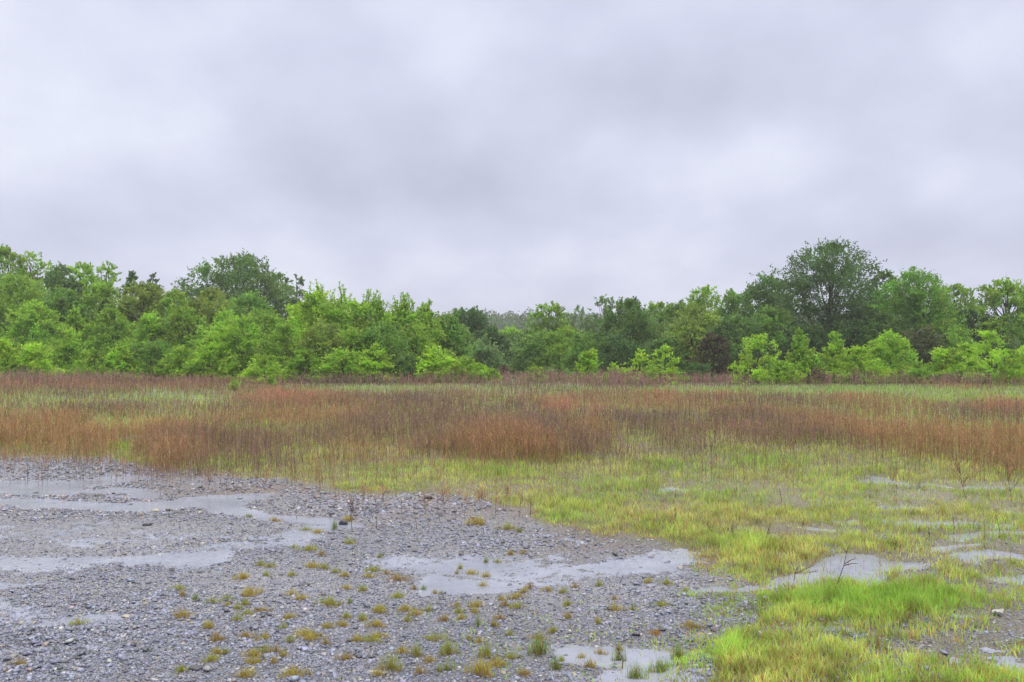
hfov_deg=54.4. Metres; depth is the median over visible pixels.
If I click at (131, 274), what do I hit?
tree
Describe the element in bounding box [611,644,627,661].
grass tuft
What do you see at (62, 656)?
gravel
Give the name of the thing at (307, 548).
grass tuft
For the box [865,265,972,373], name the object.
tree
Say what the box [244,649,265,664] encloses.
grass tuft
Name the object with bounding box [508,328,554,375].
tree
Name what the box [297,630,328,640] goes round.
grass tuft
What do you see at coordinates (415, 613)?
grass tuft
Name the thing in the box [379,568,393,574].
grass tuft
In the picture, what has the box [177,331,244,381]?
sapling
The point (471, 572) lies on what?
grass tuft
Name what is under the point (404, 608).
grass tuft
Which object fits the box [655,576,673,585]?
grass tuft
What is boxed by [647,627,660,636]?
grass tuft
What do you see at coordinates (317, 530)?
grass tuft
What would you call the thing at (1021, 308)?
tree
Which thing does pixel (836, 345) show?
sapling
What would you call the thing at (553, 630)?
grass tuft
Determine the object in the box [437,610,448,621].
grass tuft
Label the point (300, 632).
grass tuft
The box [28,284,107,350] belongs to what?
tree
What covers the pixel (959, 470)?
dry weed
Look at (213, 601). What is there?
grass tuft
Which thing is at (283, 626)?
grass tuft
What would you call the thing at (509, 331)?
tree
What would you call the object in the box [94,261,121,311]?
tree
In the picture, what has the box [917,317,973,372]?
tree
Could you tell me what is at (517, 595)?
grass tuft
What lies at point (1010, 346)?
tree
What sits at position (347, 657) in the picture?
grass tuft
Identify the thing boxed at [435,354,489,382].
shrub
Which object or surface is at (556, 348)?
tree
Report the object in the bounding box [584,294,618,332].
tree
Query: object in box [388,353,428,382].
shrub
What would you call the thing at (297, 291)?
tree
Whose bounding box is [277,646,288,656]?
grass tuft
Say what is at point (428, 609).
grass tuft
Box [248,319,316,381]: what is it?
sapling
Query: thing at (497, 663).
grass tuft
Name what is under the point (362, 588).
grass tuft
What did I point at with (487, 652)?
grass tuft
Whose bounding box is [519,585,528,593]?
grass tuft
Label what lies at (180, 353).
shrub
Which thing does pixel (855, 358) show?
sapling
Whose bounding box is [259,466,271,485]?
dry weed
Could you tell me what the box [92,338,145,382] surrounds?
shrub
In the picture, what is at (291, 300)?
tree
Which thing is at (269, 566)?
grass tuft
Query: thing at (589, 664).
grass tuft
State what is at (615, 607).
grass tuft
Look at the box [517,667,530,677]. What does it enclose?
grass tuft
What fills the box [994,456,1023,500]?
dry weed
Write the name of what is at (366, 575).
grass tuft
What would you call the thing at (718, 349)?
cedar tree
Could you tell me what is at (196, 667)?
rock
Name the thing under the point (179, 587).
grass tuft
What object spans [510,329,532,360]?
tree
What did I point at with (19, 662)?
grass tuft
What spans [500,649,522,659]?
grass tuft
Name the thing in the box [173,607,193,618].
grass tuft
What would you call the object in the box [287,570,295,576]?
grass tuft
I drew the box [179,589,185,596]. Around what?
grass tuft
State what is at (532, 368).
shrub
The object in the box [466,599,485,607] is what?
grass tuft
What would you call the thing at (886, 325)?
tree
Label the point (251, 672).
grass tuft
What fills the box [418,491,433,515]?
dry weed
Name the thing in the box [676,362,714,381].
shrub
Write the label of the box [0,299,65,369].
tree
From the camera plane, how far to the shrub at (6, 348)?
60.68 m
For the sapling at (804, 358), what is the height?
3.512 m
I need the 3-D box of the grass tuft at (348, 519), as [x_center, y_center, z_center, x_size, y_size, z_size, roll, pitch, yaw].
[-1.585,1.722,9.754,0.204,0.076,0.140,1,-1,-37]
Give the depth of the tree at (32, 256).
97.90 m
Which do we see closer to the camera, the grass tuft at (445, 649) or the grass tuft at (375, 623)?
the grass tuft at (445, 649)
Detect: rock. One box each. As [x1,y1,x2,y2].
[189,665,202,670]
[202,666,210,670]
[296,583,309,586]
[339,519,347,524]
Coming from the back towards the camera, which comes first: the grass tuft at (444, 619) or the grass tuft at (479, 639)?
the grass tuft at (444, 619)
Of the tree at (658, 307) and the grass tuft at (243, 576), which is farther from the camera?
the tree at (658, 307)
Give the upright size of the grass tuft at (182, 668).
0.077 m
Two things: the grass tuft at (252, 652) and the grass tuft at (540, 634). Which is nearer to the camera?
the grass tuft at (252, 652)
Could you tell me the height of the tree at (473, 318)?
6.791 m
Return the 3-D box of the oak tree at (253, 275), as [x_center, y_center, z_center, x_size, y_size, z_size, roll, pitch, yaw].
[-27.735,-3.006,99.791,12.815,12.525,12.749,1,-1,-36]
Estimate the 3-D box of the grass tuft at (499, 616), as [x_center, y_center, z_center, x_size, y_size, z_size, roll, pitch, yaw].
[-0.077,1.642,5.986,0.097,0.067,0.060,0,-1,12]
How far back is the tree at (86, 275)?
93.79 m
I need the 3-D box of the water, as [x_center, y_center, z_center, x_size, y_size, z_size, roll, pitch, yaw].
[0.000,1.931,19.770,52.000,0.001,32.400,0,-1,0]
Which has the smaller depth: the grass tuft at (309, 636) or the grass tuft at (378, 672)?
the grass tuft at (378, 672)
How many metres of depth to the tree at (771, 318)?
78.98 m
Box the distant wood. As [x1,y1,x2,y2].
[102,307,1023,346]
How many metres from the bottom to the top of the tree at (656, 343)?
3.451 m
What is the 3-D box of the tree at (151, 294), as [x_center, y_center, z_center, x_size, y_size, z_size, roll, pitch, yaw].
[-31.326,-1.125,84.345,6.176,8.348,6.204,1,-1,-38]
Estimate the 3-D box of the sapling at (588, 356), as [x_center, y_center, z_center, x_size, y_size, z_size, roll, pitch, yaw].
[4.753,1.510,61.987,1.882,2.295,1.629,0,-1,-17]
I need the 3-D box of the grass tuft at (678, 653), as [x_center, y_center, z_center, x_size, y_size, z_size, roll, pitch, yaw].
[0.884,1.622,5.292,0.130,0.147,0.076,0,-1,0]
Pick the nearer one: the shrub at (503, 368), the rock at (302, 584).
the rock at (302, 584)
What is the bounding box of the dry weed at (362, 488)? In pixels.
[359,481,367,504]
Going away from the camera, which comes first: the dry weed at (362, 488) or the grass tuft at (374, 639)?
the grass tuft at (374, 639)
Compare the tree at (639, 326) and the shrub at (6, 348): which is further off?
the tree at (639, 326)
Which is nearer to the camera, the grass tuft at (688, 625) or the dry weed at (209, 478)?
the grass tuft at (688, 625)
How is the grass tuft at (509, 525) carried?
on the ground at (632, 536)
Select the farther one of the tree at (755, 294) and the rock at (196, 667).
the tree at (755, 294)
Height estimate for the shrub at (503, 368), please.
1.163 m
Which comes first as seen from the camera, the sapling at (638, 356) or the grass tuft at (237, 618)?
the grass tuft at (237, 618)
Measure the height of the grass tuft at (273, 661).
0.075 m
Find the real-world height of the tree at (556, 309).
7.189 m
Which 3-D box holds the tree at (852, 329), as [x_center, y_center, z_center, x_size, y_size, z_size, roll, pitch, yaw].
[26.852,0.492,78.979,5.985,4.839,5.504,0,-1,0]
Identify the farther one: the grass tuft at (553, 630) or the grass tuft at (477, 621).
the grass tuft at (477, 621)
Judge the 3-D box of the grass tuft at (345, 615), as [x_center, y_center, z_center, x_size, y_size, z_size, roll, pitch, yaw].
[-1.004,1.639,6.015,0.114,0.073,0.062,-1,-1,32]
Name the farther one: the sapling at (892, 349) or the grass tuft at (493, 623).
the sapling at (892, 349)
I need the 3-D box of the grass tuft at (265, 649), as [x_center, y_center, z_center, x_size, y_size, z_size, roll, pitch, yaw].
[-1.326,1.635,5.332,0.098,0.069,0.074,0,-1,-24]
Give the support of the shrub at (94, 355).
on the ground at (632, 536)
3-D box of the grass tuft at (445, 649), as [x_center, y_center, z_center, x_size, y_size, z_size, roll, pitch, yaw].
[-0.328,1.597,5.288,0.144,0.141,0.108,0,-1,6]
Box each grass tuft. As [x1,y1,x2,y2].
[6,656,26,665]
[68,616,90,624]
[168,583,189,589]
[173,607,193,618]
[174,661,191,672]
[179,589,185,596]
[199,651,222,663]
[200,619,217,628]
[202,593,222,603]
[209,646,221,654]
[210,628,226,641]
[218,646,230,654]
[220,593,234,600]
[231,612,244,621]
[232,570,250,580]
[232,603,242,608]
[233,666,258,677]
[235,606,254,615]
[237,595,250,605]
[237,630,259,638]
[238,582,262,597]
[240,646,261,657]
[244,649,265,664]
[251,605,270,611]
[254,559,263,566]
[255,631,271,641]
[257,642,273,652]
[262,569,273,577]
[263,560,276,567]
[268,515,283,521]
[269,643,280,652]
[270,653,277,663]
[277,620,289,628]
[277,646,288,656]
[277,663,316,678]
[283,611,296,619]
[283,634,295,642]
[284,587,297,595]
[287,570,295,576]
[288,626,322,637]
[291,592,311,599]
[294,542,319,551]
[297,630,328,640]
[303,560,322,567]
[311,527,327,532]
[312,591,342,607]
[318,620,336,628]
[320,635,332,644]
[330,517,337,529]
[332,617,350,626]
[334,648,354,660]
[336,609,351,619]
[337,571,350,576]
[339,583,352,589]
[341,515,356,520]
[343,537,357,543]
[345,632,364,641]
[355,611,368,620]
[356,582,367,591]
[357,632,383,642]
[361,572,377,577]
[364,618,384,627]
[365,564,382,572]
[369,630,391,638]
[370,665,390,676]
[371,605,389,613]
[377,650,404,671]
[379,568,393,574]
[387,572,410,580]
[388,591,405,598]
[390,642,409,654]
[397,604,410,612]
[403,616,413,621]
[407,606,424,616]
[409,639,423,657]
[413,665,428,674]
[420,604,433,611]
[422,628,450,641]
[423,655,436,663]
[432,659,456,671]
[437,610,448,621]
[437,632,461,656]
[454,601,466,613]
[456,611,465,619]
[462,513,487,524]
[463,567,482,574]
[464,655,494,678]
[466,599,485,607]
[469,606,478,613]
[474,612,480,626]
[474,635,483,643]
[476,580,489,585]
[476,635,500,658]
[480,572,491,577]
[487,656,510,668]
[490,618,499,626]
[492,612,505,619]
[494,520,515,530]
[499,595,509,605]
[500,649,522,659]
[502,591,528,599]
[504,626,518,635]
[509,600,526,608]
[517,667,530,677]
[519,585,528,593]
[524,580,533,588]
[525,629,548,640]
[526,628,553,656]
[540,585,551,591]
[546,625,558,633]
[549,654,562,670]
[559,586,568,593]
[561,597,575,606]
[563,610,573,618]
[569,580,578,587]
[584,653,596,668]
[593,647,609,654]
[606,602,624,610]
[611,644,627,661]
[625,658,649,678]
[643,576,653,583]
[646,599,671,605]
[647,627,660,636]
[648,652,669,672]
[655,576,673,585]
[670,638,687,658]
[679,619,705,629]
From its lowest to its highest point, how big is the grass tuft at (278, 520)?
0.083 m
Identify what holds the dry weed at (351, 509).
on the ground at (632, 536)
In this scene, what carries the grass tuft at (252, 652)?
on the ground at (632, 536)
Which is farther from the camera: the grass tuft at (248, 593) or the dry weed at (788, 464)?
the dry weed at (788, 464)
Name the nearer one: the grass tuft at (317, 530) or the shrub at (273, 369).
the grass tuft at (317, 530)
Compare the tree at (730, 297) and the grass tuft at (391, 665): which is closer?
the grass tuft at (391, 665)
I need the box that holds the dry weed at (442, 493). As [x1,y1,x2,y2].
[436,479,451,513]
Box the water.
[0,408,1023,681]
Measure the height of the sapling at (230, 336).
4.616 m
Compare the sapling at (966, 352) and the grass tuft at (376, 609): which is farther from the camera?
the sapling at (966, 352)
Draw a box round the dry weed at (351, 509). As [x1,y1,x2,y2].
[346,497,362,527]
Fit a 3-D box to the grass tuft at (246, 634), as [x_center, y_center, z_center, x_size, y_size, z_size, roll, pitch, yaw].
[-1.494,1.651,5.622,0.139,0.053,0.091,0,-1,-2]
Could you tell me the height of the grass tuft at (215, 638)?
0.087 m
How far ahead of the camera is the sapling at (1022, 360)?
56.89 m
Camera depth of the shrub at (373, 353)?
60.51 m
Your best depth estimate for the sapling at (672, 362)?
59.93 m
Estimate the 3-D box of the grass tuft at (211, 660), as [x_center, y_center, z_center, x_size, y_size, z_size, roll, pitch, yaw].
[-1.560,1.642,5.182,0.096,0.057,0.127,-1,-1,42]
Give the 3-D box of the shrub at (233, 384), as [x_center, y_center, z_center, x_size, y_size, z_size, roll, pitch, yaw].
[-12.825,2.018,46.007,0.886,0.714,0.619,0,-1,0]
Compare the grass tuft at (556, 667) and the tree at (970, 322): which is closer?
the grass tuft at (556, 667)
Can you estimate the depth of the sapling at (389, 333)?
62.45 m
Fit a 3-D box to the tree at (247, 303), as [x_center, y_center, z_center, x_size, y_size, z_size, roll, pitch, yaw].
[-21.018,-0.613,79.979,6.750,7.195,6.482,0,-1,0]
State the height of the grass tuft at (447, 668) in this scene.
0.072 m
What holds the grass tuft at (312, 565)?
on the ground at (632, 536)
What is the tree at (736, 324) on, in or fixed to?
on the ground at (632, 536)
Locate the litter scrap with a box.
[992,607,1004,612]
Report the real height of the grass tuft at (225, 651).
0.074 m
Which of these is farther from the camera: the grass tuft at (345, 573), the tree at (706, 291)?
the tree at (706, 291)
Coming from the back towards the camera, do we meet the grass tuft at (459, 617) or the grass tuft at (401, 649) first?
the grass tuft at (459, 617)
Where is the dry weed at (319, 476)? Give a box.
[315,468,323,483]
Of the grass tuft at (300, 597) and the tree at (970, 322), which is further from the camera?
the tree at (970, 322)
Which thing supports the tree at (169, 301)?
on the ground at (632, 536)
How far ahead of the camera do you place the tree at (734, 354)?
67.57 m
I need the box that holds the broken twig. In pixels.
[835,544,857,587]
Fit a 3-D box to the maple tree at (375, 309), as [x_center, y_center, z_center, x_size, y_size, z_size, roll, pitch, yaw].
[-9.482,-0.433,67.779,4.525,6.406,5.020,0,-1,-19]
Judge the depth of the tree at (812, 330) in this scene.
78.18 m
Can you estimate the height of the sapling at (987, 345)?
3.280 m
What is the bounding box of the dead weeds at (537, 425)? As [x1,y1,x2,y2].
[0,364,1023,488]
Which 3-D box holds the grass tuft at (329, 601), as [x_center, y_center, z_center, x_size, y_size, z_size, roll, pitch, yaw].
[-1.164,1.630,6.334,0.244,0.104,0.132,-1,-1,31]
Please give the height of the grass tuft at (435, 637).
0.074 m
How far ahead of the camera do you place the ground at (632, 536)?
8.79 m
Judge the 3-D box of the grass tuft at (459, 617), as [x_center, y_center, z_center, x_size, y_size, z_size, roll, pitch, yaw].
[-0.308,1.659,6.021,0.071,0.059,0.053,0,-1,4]
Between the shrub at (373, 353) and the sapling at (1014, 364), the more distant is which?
the shrub at (373, 353)
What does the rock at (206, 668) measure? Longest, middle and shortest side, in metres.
0.048 x 0.034 x 0.029 m
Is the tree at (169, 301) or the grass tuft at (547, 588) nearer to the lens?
the grass tuft at (547, 588)
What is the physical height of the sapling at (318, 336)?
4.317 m
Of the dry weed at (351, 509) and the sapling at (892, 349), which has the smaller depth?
the dry weed at (351, 509)
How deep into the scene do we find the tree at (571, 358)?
79.58 m
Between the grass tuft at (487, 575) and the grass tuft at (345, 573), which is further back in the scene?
the grass tuft at (487, 575)
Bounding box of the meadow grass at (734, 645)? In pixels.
[0,375,1023,681]
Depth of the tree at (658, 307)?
93.42 m
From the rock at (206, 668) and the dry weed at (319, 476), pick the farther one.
the dry weed at (319, 476)
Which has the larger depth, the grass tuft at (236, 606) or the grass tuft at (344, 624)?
the grass tuft at (236, 606)
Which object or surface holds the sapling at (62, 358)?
on the ground at (632, 536)
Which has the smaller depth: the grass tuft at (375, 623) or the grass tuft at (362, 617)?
the grass tuft at (375, 623)
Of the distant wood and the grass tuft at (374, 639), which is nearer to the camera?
the grass tuft at (374, 639)
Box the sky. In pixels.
[0,0,1023,321]
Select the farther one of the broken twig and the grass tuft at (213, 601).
the broken twig
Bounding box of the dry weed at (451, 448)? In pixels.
[448,440,460,459]
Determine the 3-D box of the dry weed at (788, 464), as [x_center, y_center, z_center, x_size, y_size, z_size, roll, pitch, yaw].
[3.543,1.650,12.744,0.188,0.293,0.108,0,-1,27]
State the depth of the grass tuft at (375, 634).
5.63 m
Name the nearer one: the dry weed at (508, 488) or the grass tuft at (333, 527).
the grass tuft at (333, 527)
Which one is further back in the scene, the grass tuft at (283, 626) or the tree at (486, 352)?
the tree at (486, 352)
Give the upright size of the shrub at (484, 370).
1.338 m
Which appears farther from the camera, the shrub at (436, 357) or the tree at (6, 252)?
the tree at (6, 252)
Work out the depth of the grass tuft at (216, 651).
5.31 m
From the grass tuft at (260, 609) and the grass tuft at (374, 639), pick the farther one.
the grass tuft at (260, 609)
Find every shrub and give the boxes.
[0,336,44,382]
[0,339,67,381]
[67,347,120,380]
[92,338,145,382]
[150,344,210,381]
[225,377,243,390]
[240,353,291,382]
[266,375,277,389]
[282,346,331,381]
[304,346,373,382]
[343,342,406,382]
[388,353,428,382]
[412,344,464,382]
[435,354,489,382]
[465,362,502,381]
[497,364,513,378]
[522,365,548,381]
[547,362,575,380]
[597,361,637,382]
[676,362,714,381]
[761,359,806,383]
[800,368,833,383]
[902,362,939,382]
[915,346,963,382]
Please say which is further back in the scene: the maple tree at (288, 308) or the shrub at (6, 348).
the maple tree at (288, 308)
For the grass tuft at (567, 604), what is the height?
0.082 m
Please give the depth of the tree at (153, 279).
97.11 m
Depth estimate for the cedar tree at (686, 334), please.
71.74 m
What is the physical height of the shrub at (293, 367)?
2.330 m
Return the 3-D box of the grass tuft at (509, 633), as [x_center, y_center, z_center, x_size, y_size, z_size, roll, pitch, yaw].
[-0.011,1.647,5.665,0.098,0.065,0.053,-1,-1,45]
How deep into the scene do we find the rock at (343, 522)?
9.52 m
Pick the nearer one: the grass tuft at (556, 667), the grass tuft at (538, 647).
the grass tuft at (556, 667)
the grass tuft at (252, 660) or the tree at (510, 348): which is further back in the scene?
the tree at (510, 348)
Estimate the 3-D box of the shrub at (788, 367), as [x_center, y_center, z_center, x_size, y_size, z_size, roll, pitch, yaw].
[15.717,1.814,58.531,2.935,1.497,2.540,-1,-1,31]
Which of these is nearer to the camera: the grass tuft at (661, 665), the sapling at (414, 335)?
the grass tuft at (661, 665)
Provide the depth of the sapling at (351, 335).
62.58 m
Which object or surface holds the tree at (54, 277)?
on the ground at (632, 536)
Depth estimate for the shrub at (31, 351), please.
61.17 m
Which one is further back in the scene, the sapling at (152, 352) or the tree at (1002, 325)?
the tree at (1002, 325)
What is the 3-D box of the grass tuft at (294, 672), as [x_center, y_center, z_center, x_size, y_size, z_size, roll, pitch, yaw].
[-1.072,1.628,4.945,0.214,0.071,0.148,1,-1,-39]
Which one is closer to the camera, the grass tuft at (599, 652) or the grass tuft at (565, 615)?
the grass tuft at (599, 652)
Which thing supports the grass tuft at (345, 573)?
on the ground at (632, 536)
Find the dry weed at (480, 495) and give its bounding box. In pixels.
[474,483,486,508]
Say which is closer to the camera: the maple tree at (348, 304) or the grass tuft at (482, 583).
the grass tuft at (482, 583)
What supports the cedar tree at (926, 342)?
on the ground at (632, 536)
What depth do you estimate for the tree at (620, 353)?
71.22 m
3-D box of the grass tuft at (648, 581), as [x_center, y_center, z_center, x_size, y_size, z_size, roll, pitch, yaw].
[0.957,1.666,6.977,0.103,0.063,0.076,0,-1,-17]
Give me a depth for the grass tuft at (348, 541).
8.46 m
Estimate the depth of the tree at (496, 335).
91.81 m
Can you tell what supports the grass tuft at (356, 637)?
on the ground at (632, 536)
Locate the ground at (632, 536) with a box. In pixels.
[0,354,1023,681]
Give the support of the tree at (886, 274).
on the ground at (632, 536)
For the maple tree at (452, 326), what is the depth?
70.62 m
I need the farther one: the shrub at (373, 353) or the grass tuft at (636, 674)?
the shrub at (373, 353)
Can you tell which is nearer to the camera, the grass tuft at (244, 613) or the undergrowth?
the grass tuft at (244, 613)
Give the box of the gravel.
[0,453,1023,681]
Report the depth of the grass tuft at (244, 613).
6.12 m
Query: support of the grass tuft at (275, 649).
on the ground at (632, 536)
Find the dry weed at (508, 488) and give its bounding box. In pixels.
[503,485,511,509]
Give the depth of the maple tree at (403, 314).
68.61 m
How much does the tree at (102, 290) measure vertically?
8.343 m
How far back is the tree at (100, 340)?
72.46 m
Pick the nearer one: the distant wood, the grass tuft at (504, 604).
the grass tuft at (504, 604)
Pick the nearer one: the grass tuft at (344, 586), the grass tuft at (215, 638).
the grass tuft at (215, 638)
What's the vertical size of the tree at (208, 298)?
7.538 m
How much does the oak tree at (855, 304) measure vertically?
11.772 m
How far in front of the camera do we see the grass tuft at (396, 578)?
7.08 m
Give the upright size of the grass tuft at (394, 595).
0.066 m
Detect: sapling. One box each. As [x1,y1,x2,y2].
[46,324,105,382]
[121,338,178,382]
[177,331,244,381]
[206,311,281,380]
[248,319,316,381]
[284,315,347,379]
[319,325,384,381]
[353,320,415,381]
[389,321,441,367]
[573,347,602,382]
[620,348,659,382]
[640,343,689,383]
[725,333,788,383]
[784,327,828,382]
[814,331,856,382]
[821,344,898,382]
[859,328,922,382]
[938,340,992,382]
[954,329,1019,383]
[977,348,1023,383]
[1002,345,1023,383]
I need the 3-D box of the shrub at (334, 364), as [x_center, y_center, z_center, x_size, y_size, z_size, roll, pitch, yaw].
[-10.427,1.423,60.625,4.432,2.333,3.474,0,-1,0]
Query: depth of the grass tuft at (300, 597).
6.48 m
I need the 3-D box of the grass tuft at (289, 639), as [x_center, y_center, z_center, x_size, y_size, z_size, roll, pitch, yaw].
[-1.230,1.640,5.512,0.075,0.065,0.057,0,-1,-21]
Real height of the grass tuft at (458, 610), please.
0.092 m
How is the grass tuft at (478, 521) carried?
on the ground at (632, 536)
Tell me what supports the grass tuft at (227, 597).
on the ground at (632, 536)
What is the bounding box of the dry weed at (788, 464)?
[783,459,794,480]
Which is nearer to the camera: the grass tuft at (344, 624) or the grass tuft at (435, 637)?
the grass tuft at (435, 637)
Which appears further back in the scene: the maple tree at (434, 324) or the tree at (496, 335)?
the tree at (496, 335)
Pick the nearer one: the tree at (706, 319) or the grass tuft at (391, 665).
the grass tuft at (391, 665)
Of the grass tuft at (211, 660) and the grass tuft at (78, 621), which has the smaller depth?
the grass tuft at (211, 660)
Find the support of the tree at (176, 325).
on the ground at (632, 536)
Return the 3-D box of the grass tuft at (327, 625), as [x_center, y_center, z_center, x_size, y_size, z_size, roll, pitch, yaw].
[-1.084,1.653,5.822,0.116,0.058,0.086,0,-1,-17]
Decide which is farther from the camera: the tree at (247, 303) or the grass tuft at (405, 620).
the tree at (247, 303)
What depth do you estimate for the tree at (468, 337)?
83.29 m
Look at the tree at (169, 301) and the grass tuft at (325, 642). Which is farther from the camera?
the tree at (169, 301)
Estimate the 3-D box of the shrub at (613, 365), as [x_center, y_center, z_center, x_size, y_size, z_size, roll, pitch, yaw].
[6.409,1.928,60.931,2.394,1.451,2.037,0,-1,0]
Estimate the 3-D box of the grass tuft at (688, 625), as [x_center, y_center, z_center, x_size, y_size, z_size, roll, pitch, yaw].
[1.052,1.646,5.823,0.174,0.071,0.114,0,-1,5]
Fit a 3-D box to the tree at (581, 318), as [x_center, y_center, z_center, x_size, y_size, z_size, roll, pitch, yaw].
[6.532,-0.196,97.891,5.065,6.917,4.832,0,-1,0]
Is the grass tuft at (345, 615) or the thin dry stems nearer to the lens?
the grass tuft at (345, 615)
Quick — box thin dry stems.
[4,424,1023,609]
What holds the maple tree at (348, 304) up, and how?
on the ground at (632, 536)
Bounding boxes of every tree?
[0,244,39,331]
[0,270,55,355]
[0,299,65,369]
[1,250,52,313]
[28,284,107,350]
[40,261,83,332]
[43,305,101,363]
[54,261,107,351]
[67,279,138,350]
[81,305,139,368]
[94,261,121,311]
[106,279,168,347]
[119,270,138,317]
[119,310,180,373]
[147,272,164,324]
[147,286,195,361]
[158,305,219,367]
[164,279,198,312]
[170,248,299,330]
[174,286,237,352]
[188,306,255,373]
[227,289,280,333]
[233,308,285,370]
[259,272,298,322]
[276,301,316,352]
[282,274,305,310]
[284,279,353,359]
[313,281,366,354]
[343,288,400,371]
[376,291,433,360]
[399,298,455,367]
[429,308,475,375]
[437,305,506,359]
[448,324,493,364]
[458,334,512,373]
[472,323,514,372]
[496,340,528,372]
[498,325,525,342]
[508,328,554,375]
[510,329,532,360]
[523,300,574,371]
[525,325,586,372]
[554,304,594,363]
[560,327,602,373]
[574,332,657,378]
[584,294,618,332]
[584,296,672,370]
[631,300,676,342]
[633,332,699,379]
[653,299,702,347]
[661,302,735,374]
[671,319,717,376]
[684,284,727,342]
[688,328,737,380]
[703,313,780,376]
[712,288,754,341]
[720,346,773,379]
[728,270,804,353]
[737,304,809,376]
[767,320,846,372]
[769,236,895,349]
[813,317,877,376]
[848,309,919,372]
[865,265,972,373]
[865,268,906,332]
[895,324,948,372]
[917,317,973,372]
[931,283,987,342]
[946,308,999,369]
[962,334,1022,378]
[972,277,1023,349]
[1010,285,1023,344]
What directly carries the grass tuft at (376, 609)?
on the ground at (632, 536)
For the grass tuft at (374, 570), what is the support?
on the ground at (632, 536)
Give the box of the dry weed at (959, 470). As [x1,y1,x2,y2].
[953,457,975,497]
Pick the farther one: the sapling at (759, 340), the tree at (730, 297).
the tree at (730, 297)
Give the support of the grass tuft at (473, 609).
on the ground at (632, 536)
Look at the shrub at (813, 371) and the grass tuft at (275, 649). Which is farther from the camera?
the shrub at (813, 371)
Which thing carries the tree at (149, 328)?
on the ground at (632, 536)
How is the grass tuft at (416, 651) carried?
on the ground at (632, 536)
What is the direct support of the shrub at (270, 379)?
on the ground at (632, 536)
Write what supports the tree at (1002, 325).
on the ground at (632, 536)
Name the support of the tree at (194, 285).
on the ground at (632, 536)
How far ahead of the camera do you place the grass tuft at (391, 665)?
5.04 m
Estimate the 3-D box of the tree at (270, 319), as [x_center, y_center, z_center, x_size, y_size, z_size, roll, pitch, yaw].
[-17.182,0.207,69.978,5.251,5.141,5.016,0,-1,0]
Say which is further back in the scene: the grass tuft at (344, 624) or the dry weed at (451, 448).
the dry weed at (451, 448)
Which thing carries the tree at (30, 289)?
on the ground at (632, 536)
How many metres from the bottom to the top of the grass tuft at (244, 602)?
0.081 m
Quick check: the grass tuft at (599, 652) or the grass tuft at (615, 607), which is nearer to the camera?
the grass tuft at (599, 652)
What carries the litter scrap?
on the ground at (632, 536)
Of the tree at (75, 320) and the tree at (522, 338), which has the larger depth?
the tree at (522, 338)
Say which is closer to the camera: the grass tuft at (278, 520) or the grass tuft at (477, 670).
the grass tuft at (477, 670)
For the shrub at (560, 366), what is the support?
on the ground at (632, 536)
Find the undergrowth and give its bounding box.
[104,330,1022,369]
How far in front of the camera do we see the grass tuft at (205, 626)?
5.82 m
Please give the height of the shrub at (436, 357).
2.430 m
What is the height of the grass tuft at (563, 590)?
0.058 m
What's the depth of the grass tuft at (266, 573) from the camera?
7.20 m
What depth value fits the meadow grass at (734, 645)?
9.08 m
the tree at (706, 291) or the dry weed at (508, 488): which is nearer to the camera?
the dry weed at (508, 488)
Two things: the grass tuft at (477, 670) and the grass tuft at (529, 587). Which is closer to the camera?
the grass tuft at (477, 670)
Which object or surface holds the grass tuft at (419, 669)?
on the ground at (632, 536)
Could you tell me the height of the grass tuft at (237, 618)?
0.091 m
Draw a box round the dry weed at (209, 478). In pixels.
[202,464,216,488]
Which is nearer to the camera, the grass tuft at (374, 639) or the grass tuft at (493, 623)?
the grass tuft at (374, 639)
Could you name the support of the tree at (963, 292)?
on the ground at (632, 536)
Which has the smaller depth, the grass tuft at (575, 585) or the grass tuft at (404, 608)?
the grass tuft at (404, 608)
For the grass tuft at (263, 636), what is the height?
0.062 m
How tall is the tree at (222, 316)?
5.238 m
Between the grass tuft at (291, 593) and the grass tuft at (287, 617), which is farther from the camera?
the grass tuft at (291, 593)
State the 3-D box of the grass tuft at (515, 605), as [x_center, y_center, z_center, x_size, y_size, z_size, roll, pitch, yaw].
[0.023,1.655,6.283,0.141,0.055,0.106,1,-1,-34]
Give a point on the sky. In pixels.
(501, 156)
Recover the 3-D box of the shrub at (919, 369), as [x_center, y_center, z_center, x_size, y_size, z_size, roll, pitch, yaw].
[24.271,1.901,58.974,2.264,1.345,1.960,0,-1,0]
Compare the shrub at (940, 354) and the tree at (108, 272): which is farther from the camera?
the tree at (108, 272)
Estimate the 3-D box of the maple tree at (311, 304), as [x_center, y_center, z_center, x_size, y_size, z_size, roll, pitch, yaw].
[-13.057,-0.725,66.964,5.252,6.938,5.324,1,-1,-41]
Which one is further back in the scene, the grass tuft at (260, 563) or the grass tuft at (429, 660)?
the grass tuft at (260, 563)
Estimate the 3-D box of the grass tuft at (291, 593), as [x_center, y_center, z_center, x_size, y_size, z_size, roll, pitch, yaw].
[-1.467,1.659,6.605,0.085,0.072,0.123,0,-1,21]
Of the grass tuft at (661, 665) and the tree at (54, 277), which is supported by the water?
the grass tuft at (661, 665)
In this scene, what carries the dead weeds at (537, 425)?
on the ground at (632, 536)
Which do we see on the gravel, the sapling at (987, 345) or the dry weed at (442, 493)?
the dry weed at (442, 493)
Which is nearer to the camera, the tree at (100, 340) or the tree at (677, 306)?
the tree at (100, 340)
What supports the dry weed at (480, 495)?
on the ground at (632, 536)
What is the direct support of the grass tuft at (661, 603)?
on the ground at (632, 536)
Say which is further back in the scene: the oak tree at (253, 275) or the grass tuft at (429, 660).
the oak tree at (253, 275)

